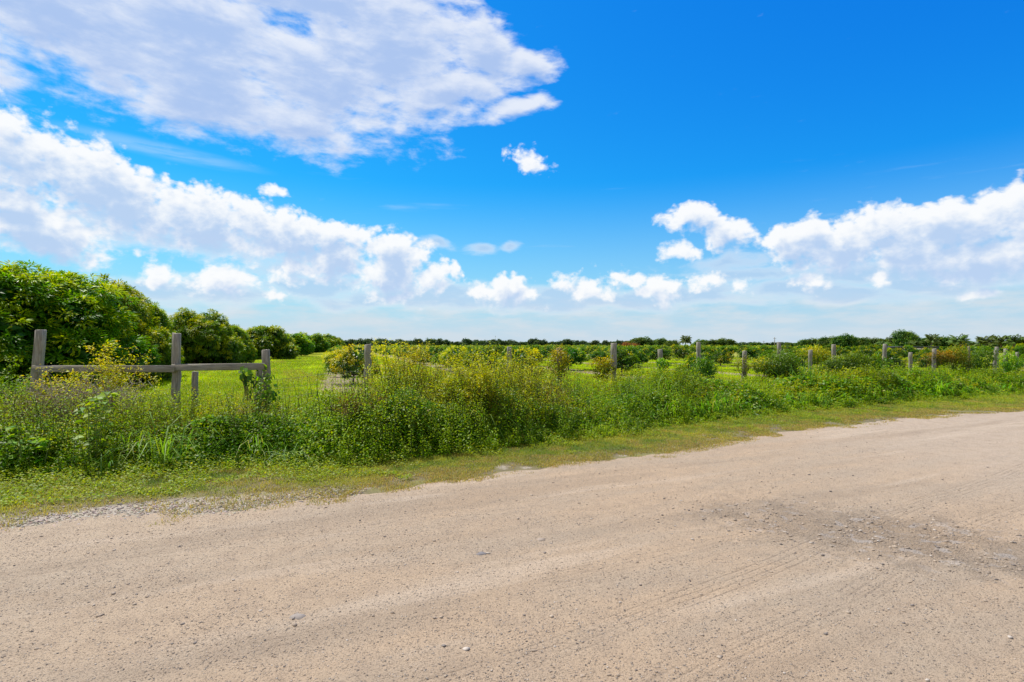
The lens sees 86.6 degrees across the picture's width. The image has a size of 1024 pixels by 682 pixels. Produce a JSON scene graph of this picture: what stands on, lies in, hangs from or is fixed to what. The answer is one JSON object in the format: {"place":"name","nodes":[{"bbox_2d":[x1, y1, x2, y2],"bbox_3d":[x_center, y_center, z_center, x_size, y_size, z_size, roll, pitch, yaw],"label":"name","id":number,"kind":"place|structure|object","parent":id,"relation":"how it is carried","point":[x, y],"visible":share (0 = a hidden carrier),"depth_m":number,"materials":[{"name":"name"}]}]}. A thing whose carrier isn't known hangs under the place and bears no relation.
{"place":"outdoors","nodes":[
{"label":"outdoors","id":0,"kind":"place"},
{"bbox_2d":[0,412,1023,681],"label":"road","id":1,"kind":"structure","parent":0,"point":[962,440],"depth_m":3.71,"materials":[{"name":"beige gravel"}]},
{"bbox_2d":[0,393,1023,530],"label":"verge","id":2,"kind":"structure","parent":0,"point":[372,490],"depth_m":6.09,"materials":[{"name":"green plant"}]},
{"bbox_2d":[5,426,56,466],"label":"broadleaf plant","id":3,"kind":"object","parent":2,"relation":"on","point":[43,442],"visible":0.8,"depth_m":6.63,"materials":[{"name":"green plant"}]},
{"bbox_2d":[20,365,94,418],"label":"shrub","id":4,"kind":"object","parent":2,"relation":"on","point":[43,375],"visible":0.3,"depth_m":8.34,"materials":[{"name":"green plant"}]},
{"bbox_2d":[34,370,109,429],"bbox_3d":[-6.321,1.036,7.895,0.852,1.260,1.260,0,-1,-34],"label":"shrub","id":5,"kind":"object","parent":2,"relation":"on","point":[77,398],"visible":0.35,"depth_m":7.86,"materials":[{"name":"green plant"}]},
{"bbox_2d":[73,389,118,463],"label":"broadleaf plant","id":6,"kind":"object","parent":2,"relation":"on","point":[95,401],"visible":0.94,"depth_m":6.83,"materials":[{"name":"green plant"}]},
{"bbox_2d":[67,447,141,478],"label":"grass clump","id":7,"kind":"object","parent":2,"relation":"on","point":[109,463],"visible":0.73,"depth_m":6.57,"materials":[{"name":"green plant"}]},
{"bbox_2d":[50,337,161,417],"bbox_3d":[-6.354,0.807,8.648,1.339,1.726,1.502,0,0,-26],"label":"shrub","id":8,"kind":"object","parent":2,"relation":"on","point":[105,366],"visible":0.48,"depth_m":8.53,"materials":[{"name":"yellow plant"}]},
{"bbox_2d":[89,386,180,436],"bbox_3d":[-5.543,1.153,7.990,1.145,1.027,1.638,0,-1,-39],"label":"shrub","id":9,"kind":"object","parent":2,"relation":"on","point":[142,415],"visible":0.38,"depth_m":7.83,"materials":[{"name":"green plant"}]},
{"bbox_2d":[88,411,224,468],"bbox_3d":[-4.503,1.283,6.850,1.430,0.740,1.642,0,-1,-40],"label":"grass clump","id":10,"kind":"object","parent":2,"relation":"on","point":[166,450],"visible":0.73,"depth_m":6.89,"materials":[{"name":"green plant"}]},
{"bbox_2d":[213,388,277,447],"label":"shrub","id":11,"kind":"object","parent":2,"relation":"on","point":[242,411],"visible":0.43,"depth_m":7.66,"materials":[{"name":"green plant"}]},
{"bbox_2d":[233,386,293,423],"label":"shrub","id":12,"kind":"object","parent":2,"relation":"on","point":[260,405],"visible":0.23,"depth_m":8.36,"materials":[{"name":"green plant"}]},
{"bbox_2d":[304,386,349,416],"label":"shrub","id":13,"kind":"object","parent":2,"relation":"on","point":[328,395],"visible":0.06,"depth_m":8.46,"materials":[{"name":"green plant"}]},
{"bbox_2d":[326,375,401,428],"bbox_3d":[-2.208,1.084,8.364,1.298,1.169,1.166,0,-1,-36],"label":"shrub","id":14,"kind":"object","parent":2,"relation":"on","point":[344,405],"visible":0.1,"depth_m":8.07,"materials":[{"name":"green plant"}]},
{"bbox_2d":[372,339,452,393],"bbox_3d":[-1.725,0.819,10.139,1.612,1.725,1.498,0,-1,-29],"label":"shrub","id":15,"kind":"object","parent":2,"relation":"on","point":[415,361],"visible":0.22,"depth_m":10.03,"materials":[{"name":"green plant"}]},
{"bbox_2d":[417,372,471,436],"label":"shrub","id":16,"kind":"object","parent":2,"relation":"on","point":[450,388],"visible":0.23,"depth_m":9.09,"materials":[{"name":"green plant"}]},
{"bbox_2d":[434,349,516,436],"bbox_3d":[-0.586,0.905,9.261,1.383,1.541,1.180,0,-1,-30],"label":"shrub","id":17,"kind":"object","parent":2,"relation":"on","point":[480,382],"visible":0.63,"depth_m":9.04,"materials":[{"name":"green plant"}]},
{"bbox_2d":[469,404,541,437],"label":"grass clump","id":18,"kind":"object","parent":2,"relation":"on","point":[492,419],"visible":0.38,"depth_m":8.67,"materials":[{"name":"green plant"}]},
{"bbox_2d":[0,387,1023,506],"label":"creeping weeds","id":19,"kind":"object","parent":2,"relation":"on","point":[66,479],"visible":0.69,"depth_m":6.69,"materials":[{"name":"green plant"}]},
{"bbox_2d":[493,362,542,398],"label":"shrub","id":20,"kind":"object","parent":2,"relation":"on","point":[519,379],"visible":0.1,"depth_m":10.68,"materials":[{"name":"green plant"}]},
{"bbox_2d":[610,376,670,403],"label":"shrub","id":21,"kind":"object","parent":2,"relation":"on","point":[642,390],"visible":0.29,"depth_m":11.57,"materials":[{"name":"green plant"}]},
{"bbox_2d":[612,371,723,405],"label":"grass clump","id":22,"kind":"object","parent":2,"relation":"on","point":[650,387],"visible":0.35,"depth_m":11.94,"materials":[{"name":"green plant"}]},
{"bbox_2d":[634,353,710,397],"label":"shrub","id":23,"kind":"object","parent":2,"relation":"on","point":[678,377],"visible":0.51,"depth_m":12.64,"materials":[{"name":"green plant"}]},
{"bbox_2d":[736,376,791,400],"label":"shrub","id":24,"kind":"object","parent":2,"relation":"on","point":[766,387],"visible":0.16,"depth_m":13.80,"materials":[{"name":"green plant"}]},
{"bbox_2d":[767,356,825,378],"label":"grass clump","id":25,"kind":"object","parent":2,"relation":"on","point":[811,372],"visible":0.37,"depth_m":15.56,"materials":[{"name":"green plant"}]},
{"bbox_2d":[816,361,902,387],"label":"shrub","id":26,"kind":"object","parent":2,"relation":"on","point":[881,375],"visible":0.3,"depth_m":15.81,"materials":[{"name":"green plant"}]},
{"bbox_2d":[914,363,981,379],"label":"shrub","id":27,"kind":"object","parent":2,"relation":"on","point":[945,367],"visible":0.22,"depth_m":18.45,"materials":[{"name":"green plant"}]},
{"bbox_2d":[968,365,1023,383],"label":"shrub","id":28,"kind":"object","parent":2,"relation":"on","point":[1001,373],"visible":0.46,"depth_m":18.88,"materials":[{"name":"green plant"}]},
{"bbox_2d":[0,0,1023,345],"label":"sky","id":29,"kind":"structure","parent":0,"point":[792,171],"materials":[{"name":"blue"}]},
{"bbox_2d":[2,349,1023,423],"bbox_3d":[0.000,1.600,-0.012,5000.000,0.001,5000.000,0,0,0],"label":"ground","id":30,"kind":"structure","parent":0,"point":[337,377],"depth_m":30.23,"materials":[{"name":"green plant"}]},
{"bbox_2d":[0,355,57,418],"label":"shrub","id":31,"kind":"object","parent":30,"relation":"on","point":[12,386],"visible":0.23,"depth_m":9.56,"materials":[{"name":"green plant"}]},
{"bbox_2d":[0,259,161,393],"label":"fruit tree","id":32,"kind":"object","parent":30,"relation":"on","point":[72,314],"visible":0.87,"depth_m":17.31,"materials":[{"name":"green plant"}]},
{"bbox_2d":[1,368,165,424],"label":"weeds","id":33,"kind":"object","parent":30,"relation":"on","point":[73,394],"visible":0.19,"depth_m":8.24,"materials":[{"name":"green plant"}]},
{"bbox_2d":[20,273,182,382],"bbox_3d":[-17.184,-0.456,22.668,5.940,4.626,5.980,0,0,15],"label":"fruit tree","id":34,"kind":"object","parent":30,"relation":"on","point":[164,348],"visible":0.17,"depth_m":22.69,"materials":[{"name":"green plant"}]},
{"bbox_2d":[28,330,270,422],"bbox_3d":[-6.013,0.766,9.047,4.005,1.910,0.415,0,0,0],"label":"wooden fence","id":35,"kind":"object","parent":30,"relation":"on","point":[176,367],"visible":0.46,"depth_m":8.93,"materials":[{"name":"grey wood"}]},
{"bbox_2d":[238,366,261,400],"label":"vine","id":36,"kind":"object","parent":35,"relation":"hanging from","point":[244,378],"visible":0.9,"depth_m":8.77,"materials":[{"name":"green plant"}]},
{"bbox_2d":[248,364,279,414],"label":"vine","id":37,"kind":"object","parent":35,"relation":"attached to","point":[266,382],"visible":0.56,"depth_m":8.82,"materials":[{"name":"green plant"}]},
{"bbox_2d":[144,302,184,363],"bbox_3d":[-18.452,-0.076,26.640,4.330,3.840,3.993,0,0,-3],"label":"fruit tree","id":38,"kind":"object","parent":30,"relation":"on","point":[160,317],"visible":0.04,"depth_m":26.62,"materials":[{"name":"green plant"}]},
{"bbox_2d":[169,307,246,363],"bbox_3d":[-23.531,-0.236,40.145,7.087,4.451,7.040,0,-1,36],"label":"fruit tree","id":39,"kind":"object","parent":30,"relation":"on","point":[207,338],"visible":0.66,"depth_m":38.84,"materials":[{"name":"green plant"}]},
{"bbox_2d":[227,324,257,362],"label":"fruit tree","id":40,"kind":"object","parent":30,"relation":"on","point":[251,350],"visible":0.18,"depth_m":44.96,"materials":[{"name":"green plant"}]},
{"bbox_2d":[246,325,299,359],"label":"fruit tree","id":41,"kind":"object","parent":30,"relation":"on","point":[279,343],"visible":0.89,"depth_m":60.68,"materials":[{"name":"green plant"}]},
{"bbox_2d":[286,332,315,355],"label":"fruit tree","id":42,"kind":"object","parent":30,"relation":"on","point":[305,345],"visible":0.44,"depth_m":78.72,"materials":[{"name":"green plant"}]},
{"bbox_2d":[297,332,330,353],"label":"fruit tree","id":43,"kind":"object","parent":30,"relation":"on","point":[321,343],"visible":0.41,"depth_m":97.09,"materials":[{"name":"green plant"}]},
{"bbox_2d":[311,333,337,351],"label":"fruit tree","id":44,"kind":"object","parent":30,"relation":"on","point":[328,337],"visible":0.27,"depth_m":121.71,"materials":[{"name":"green plant"}]},
{"bbox_2d":[321,351,339,366],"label":"orchard tree","id":45,"kind":"object","parent":30,"relation":"on","point":[329,355],"visible":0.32,"depth_m":32.81,"materials":[{"name":"green plant"}]},
{"bbox_2d":[324,343,384,383],"bbox_3d":[-6.431,0.934,22.406,2.440,1.762,2.319,0,-1,-31],"label":"orchard tree","id":46,"kind":"object","parent":30,"relation":"on","point":[350,357],"visible":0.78,"depth_m":21.87,"materials":[{"name":"green plant"}]},
{"bbox_2d":[352,339,424,398],"bbox_3d":[-2.296,0.809,10.417,1.158,1.748,1.362,0,-1,35],"label":"shrub","id":47,"kind":"object","parent":30,"relation":"on","point":[384,361],"visible":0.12,"depth_m":10.45,"materials":[{"name":"green plant"}]},
{"bbox_2d":[413,349,433,364],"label":"orchard tree","id":48,"kind":"object","parent":30,"relation":"on","point":[429,358],"visible":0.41,"depth_m":44.64,"materials":[{"name":"green plant"}]},
{"bbox_2d":[436,345,467,367],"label":"orchard tree","id":49,"kind":"object","parent":30,"relation":"on","point":[445,353],"visible":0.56,"depth_m":33.49,"materials":[{"name":"green plant"}]},
{"bbox_2d":[459,345,499,371],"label":"orchard tree","id":50,"kind":"object","parent":30,"relation":"on","point":[480,352],"visible":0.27,"depth_m":27.43,"materials":[{"name":"green plant"}]},
{"bbox_2d":[483,346,502,357],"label":"orchard tree","id":51,"kind":"object","parent":30,"relation":"on","point":[498,348],"visible":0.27,"depth_m":51.90,"materials":[{"name":"green plant"}]},
{"bbox_2d":[0,336,1023,481],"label":"tall weeds","id":52,"kind":"object","parent":30,"relation":"on","point":[207,409],"visible":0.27,"depth_m":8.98,"materials":[{"name":"green plant"}]},
{"bbox_2d":[498,347,546,379],"bbox_3d":[0.471,0.998,22.282,2.138,1.626,2.032,0,0,13],"label":"orchard tree","id":53,"kind":"object","parent":30,"relation":"on","point":[534,351],"visible":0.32,"depth_m":22.00,"materials":[{"name":"green plant"}]},
{"bbox_2d":[555,339,574,345],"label":"distant tree","id":54,"kind":"object","parent":30,"relation":"on","point":[564,342],"visible":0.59,"depth_m":238.15,"materials":[{"name":"green plant"}]},
{"bbox_2d":[548,346,589,367],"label":"orchard tree","id":55,"kind":"object","parent":30,"relation":"on","point":[579,356],"visible":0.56,"depth_m":34.10,"materials":[{"name":"green plant"}]},
{"bbox_2d":[588,350,609,361],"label":"orchard tree","id":56,"kind":"object","parent":30,"relation":"on","point":[597,354],"visible":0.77,"depth_m":45.22,"materials":[{"name":"green plant"}]},
{"bbox_2d":[601,345,642,374],"bbox_3d":[5.686,0.967,29.016,2.327,1.810,2.162,0,-1,32],"label":"orchard tree","id":57,"kind":"object","parent":30,"relation":"on","point":[625,357],"visible":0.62,"depth_m":28.61,"materials":[{"name":"green plant"}]},
{"bbox_2d":[625,345,648,363],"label":"orchard tree","id":58,"kind":"object","parent":30,"relation":"on","point":[643,357],"visible":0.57,"depth_m":39.59,"materials":[{"name":"green plant"}]},
{"bbox_2d":[637,336,657,345],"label":"bushy tree","id":59,"kind":"object","parent":30,"relation":"on","point":[648,340],"visible":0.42,"depth_m":202.51,"materials":[{"name":"green plant"}]},
{"bbox_2d":[275,342,1022,408],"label":"wire fence","id":60,"kind":"object","parent":30,"relation":"on","point":[367,354],"visible":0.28,"depth_m":16.24,"materials":[{"name":"grey wood"}]},
{"bbox_2d":[540,345,573,385],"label":"vine","id":61,"kind":"object","parent":60,"relation":"attached to","point":[563,361],"visible":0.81,"depth_m":14.32,"materials":[{"name":"green plant"}]},
{"bbox_2d":[585,355,615,385],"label":"vine","id":62,"kind":"object","parent":60,"relation":"attached to","point":[605,367],"visible":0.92,"depth_m":14.73,"materials":[{"name":"green plant"}]},
{"bbox_2d":[655,357,671,370],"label":"vine","id":63,"kind":"object","parent":60,"relation":"attached to","point":[662,362],"visible":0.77,"depth_m":15.49,"materials":[{"name":"green plant"}]},
{"bbox_2d":[691,352,716,380],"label":"vine","id":64,"kind":"object","parent":60,"relation":"attached to","point":[705,365],"visible":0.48,"depth_m":15.84,"materials":[{"name":"green plant"}]},
{"bbox_2d":[733,354,753,380],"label":"vine","id":65,"kind":"object","parent":60,"relation":"attached to","point":[745,363],"visible":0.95,"depth_m":16.82,"materials":[{"name":"green plant"}]},
{"bbox_2d":[749,357,777,380],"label":"vine","id":66,"kind":"object","parent":60,"relation":"attached to","point":[760,368],"visible":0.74,"depth_m":16.95,"materials":[{"name":"green plant"}]},
{"bbox_2d":[796,344,831,371],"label":"vine","id":67,"kind":"object","parent":60,"relation":"attached to","point":[817,359],"visible":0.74,"depth_m":19.37,"materials":[{"name":"green plant"}]},
{"bbox_2d":[811,350,881,373],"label":"vine","id":68,"kind":"object","parent":60,"relation":"attached to","point":[832,362],"visible":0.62,"depth_m":18.03,"materials":[{"name":"green plant"}]},
{"bbox_2d":[863,352,893,369],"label":"vine","id":69,"kind":"object","parent":60,"relation":"attached to","point":[881,363],"visible":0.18,"depth_m":18.74,"materials":[{"name":"green plant"}]},
{"bbox_2d":[920,348,962,370],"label":"vine","id":70,"kind":"object","parent":60,"relation":"attached to","point":[945,359],"visible":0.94,"depth_m":20.89,"materials":[{"name":"green plant"}]},
{"bbox_2d":[943,343,974,372],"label":"vine","id":71,"kind":"object","parent":60,"relation":"attached to","point":[964,362],"visible":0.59,"depth_m":21.00,"materials":[{"name":"green plant"}]},
{"bbox_2d":[969,343,998,372],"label":"vine","id":72,"kind":"object","parent":60,"relation":"attached to","point":[976,357],"visible":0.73,"depth_m":21.70,"materials":[{"name":"green plant"}]},
{"bbox_2d":[997,350,1023,373],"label":"vine","id":73,"kind":"object","parent":60,"relation":"attached to","point":[1008,365],"visible":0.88,"depth_m":22.35,"materials":[{"name":"green plant"}]},
{"bbox_2d":[647,347,673,360],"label":"orchard tree","id":74,"kind":"object","parent":30,"relation":"on","point":[654,354],"visible":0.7,"depth_m":48.43,"materials":[{"name":"green plant"}]},
{"bbox_2d":[337,343,1015,350],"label":"distant orchard","id":75,"kind":"object","parent":30,"relation":"on","point":[606,346],"visible":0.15,"depth_m":150.26,"materials":[{"name":"green plant"}]},
{"bbox_2d":[671,344,690,359],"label":"orchard tree","id":76,"kind":"object","parent":30,"relation":"on","point":[681,352],"visible":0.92,"depth_m":57.23,"materials":[{"name":"green plant"}]},
{"bbox_2d":[678,335,691,344],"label":"palm tree","id":77,"kind":"object","parent":30,"relation":"on","point":[684,339],"visible":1,"depth_m":164.04,"materials":[{"name":"green plant"}]},
{"bbox_2d":[672,353,718,378],"bbox_3d":[7.605,1.125,22.490,2.017,1.370,1.786,0,-1,30],"label":"orchard tree","id":78,"kind":"object","parent":30,"relation":"on","point":[689,363],"visible":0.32,"depth_m":22.17,"materials":[{"name":"green plant"}]},
{"bbox_2d":[685,352,715,362],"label":"orchard tree","id":79,"kind":"object","parent":30,"relation":"on","point":[710,357],"visible":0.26,"depth_m":33.22,"materials":[{"name":"green plant"}]},
{"bbox_2d":[702,339,721,345],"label":"bushy tree","id":80,"kind":"object","parent":30,"relation":"on","point":[712,342],"visible":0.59,"depth_m":198.23,"materials":[{"name":"green plant"}]},
{"bbox_2d":[705,347,733,365],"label":"orchard tree","id":81,"kind":"object","parent":30,"relation":"on","point":[725,355],"visible":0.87,"depth_m":41.33,"materials":[{"name":"green plant"}]},
{"bbox_2d":[718,337,739,345],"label":"bushy tree","id":82,"kind":"object","parent":30,"relation":"on","point":[729,342],"visible":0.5,"depth_m":199.64,"materials":[{"name":"green plant"}]},
{"bbox_2d":[736,346,759,358],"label":"orchard tree","id":83,"kind":"object","parent":30,"relation":"on","point":[753,354],"visible":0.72,"depth_m":56.71,"materials":[{"name":"green plant"}]},
{"bbox_2d":[749,348,800,371],"bbox_3d":[13.156,1.111,27.175,2.428,1.468,2.215,0,0,7],"label":"orchard tree","id":84,"kind":"object","parent":30,"relation":"on","point":[769,351],"visible":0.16,"depth_m":27.20,"materials":[{"name":"green plant"}]},
{"bbox_2d":[755,348,806,380],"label":"bush","id":85,"kind":"object","parent":30,"relation":"on","point":[782,362],"visible":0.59,"depth_m":16.76,"materials":[{"name":"green plant"}]},
{"bbox_2d":[815,335,833,345],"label":"bushy tree","id":86,"kind":"object","parent":30,"relation":"on","point":[823,341],"visible":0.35,"depth_m":149.40,"materials":[{"name":"green plant"}]},
{"bbox_2d":[836,347,849,355],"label":"orchard tree","id":87,"kind":"object","parent":30,"relation":"on","point":[841,350],"visible":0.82,"depth_m":69.94,"materials":[{"name":"green plant"}]},
{"bbox_2d":[829,333,857,347],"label":"bushy tree","id":88,"kind":"object","parent":30,"relation":"on","point":[848,340],"visible":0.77,"depth_m":138.20,"materials":[{"name":"green plant"}]},
{"bbox_2d":[854,337,870,345],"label":"bushy tree","id":89,"kind":"object","parent":30,"relation":"on","point":[863,341],"visible":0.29,"depth_m":148.57,"materials":[{"name":"green plant"}]},
{"bbox_2d":[852,348,878,358],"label":"orchard tree","id":90,"kind":"object","parent":30,"relation":"on","point":[869,351],"visible":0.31,"depth_m":44.54,"materials":[{"name":"green plant"}]},
{"bbox_2d":[874,349,908,370],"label":"orchard tree","id":91,"kind":"object","parent":30,"relation":"on","point":[894,358],"visible":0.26,"depth_m":28.22,"materials":[{"name":"green plant"}]},
{"bbox_2d":[891,347,907,357],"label":"orchard tree","id":92,"kind":"object","parent":30,"relation":"on","point":[899,351],"visible":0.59,"depth_m":62.92,"materials":[{"name":"green plant"}]},
{"bbox_2d":[890,329,925,345],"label":"bushy tree","id":93,"kind":"object","parent":30,"relation":"on","point":[901,338],"visible":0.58,"depth_m":148.87,"materials":[{"name":"green plant"}]},
{"bbox_2d":[902,344,918,355],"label":"orchard tree","id":94,"kind":"object","parent":30,"relation":"on","point":[912,349],"visible":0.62,"depth_m":68.16,"materials":[{"name":"green plant"}]},
{"bbox_2d":[887,346,938,356],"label":"shelter","id":95,"kind":"object","parent":30,"relation":"on","point":[916,347],"visible":0.38,"depth_m":72.90,"materials":[{"name":"wood"}]},
{"bbox_2d":[913,347,945,369],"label":"orchard tree","id":96,"kind":"object","parent":30,"relation":"on","point":[922,363],"visible":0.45,"depth_m":33.53,"materials":[{"name":"green plant"}]},
{"bbox_2d":[924,334,940,345],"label":"palm tree","id":97,"kind":"object","parent":30,"relation":"on","point":[932,339],"visible":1,"depth_m":139.78,"materials":[{"name":"green plant"}]},
{"bbox_2d":[921,335,954,348],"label":"bushy tree","id":98,"kind":"object","parent":30,"relation":"on","point":[943,343],"visible":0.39,"depth_m":145.66,"materials":[{"name":"green plant"}]},
{"bbox_2d":[946,334,974,346],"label":"palm tree","id":99,"kind":"object","parent":30,"relation":"on","point":[959,340],"visible":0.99,"depth_m":117.86,"materials":[{"name":"green plant"}]},
{"bbox_2d":[972,334,999,346],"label":"palm tree","id":100,"kind":"object","parent":30,"relation":"on","point":[986,340],"visible":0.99,"depth_m":111.25,"materials":[{"name":"green plant"}]},
{"bbox_2d":[989,335,1010,352],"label":"palm tree","id":101,"kind":"object","parent":30,"relation":"on","point":[1002,339],"visible":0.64,"depth_m":117.57,"materials":[{"name":"green plant"}]},
{"bbox_2d":[1002,334,1023,346],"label":"palm tree","id":102,"kind":"object","parent":30,"relation":"on","point":[1009,340],"visible":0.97,"depth_m":115.47,"materials":[{"name":"green plant"}]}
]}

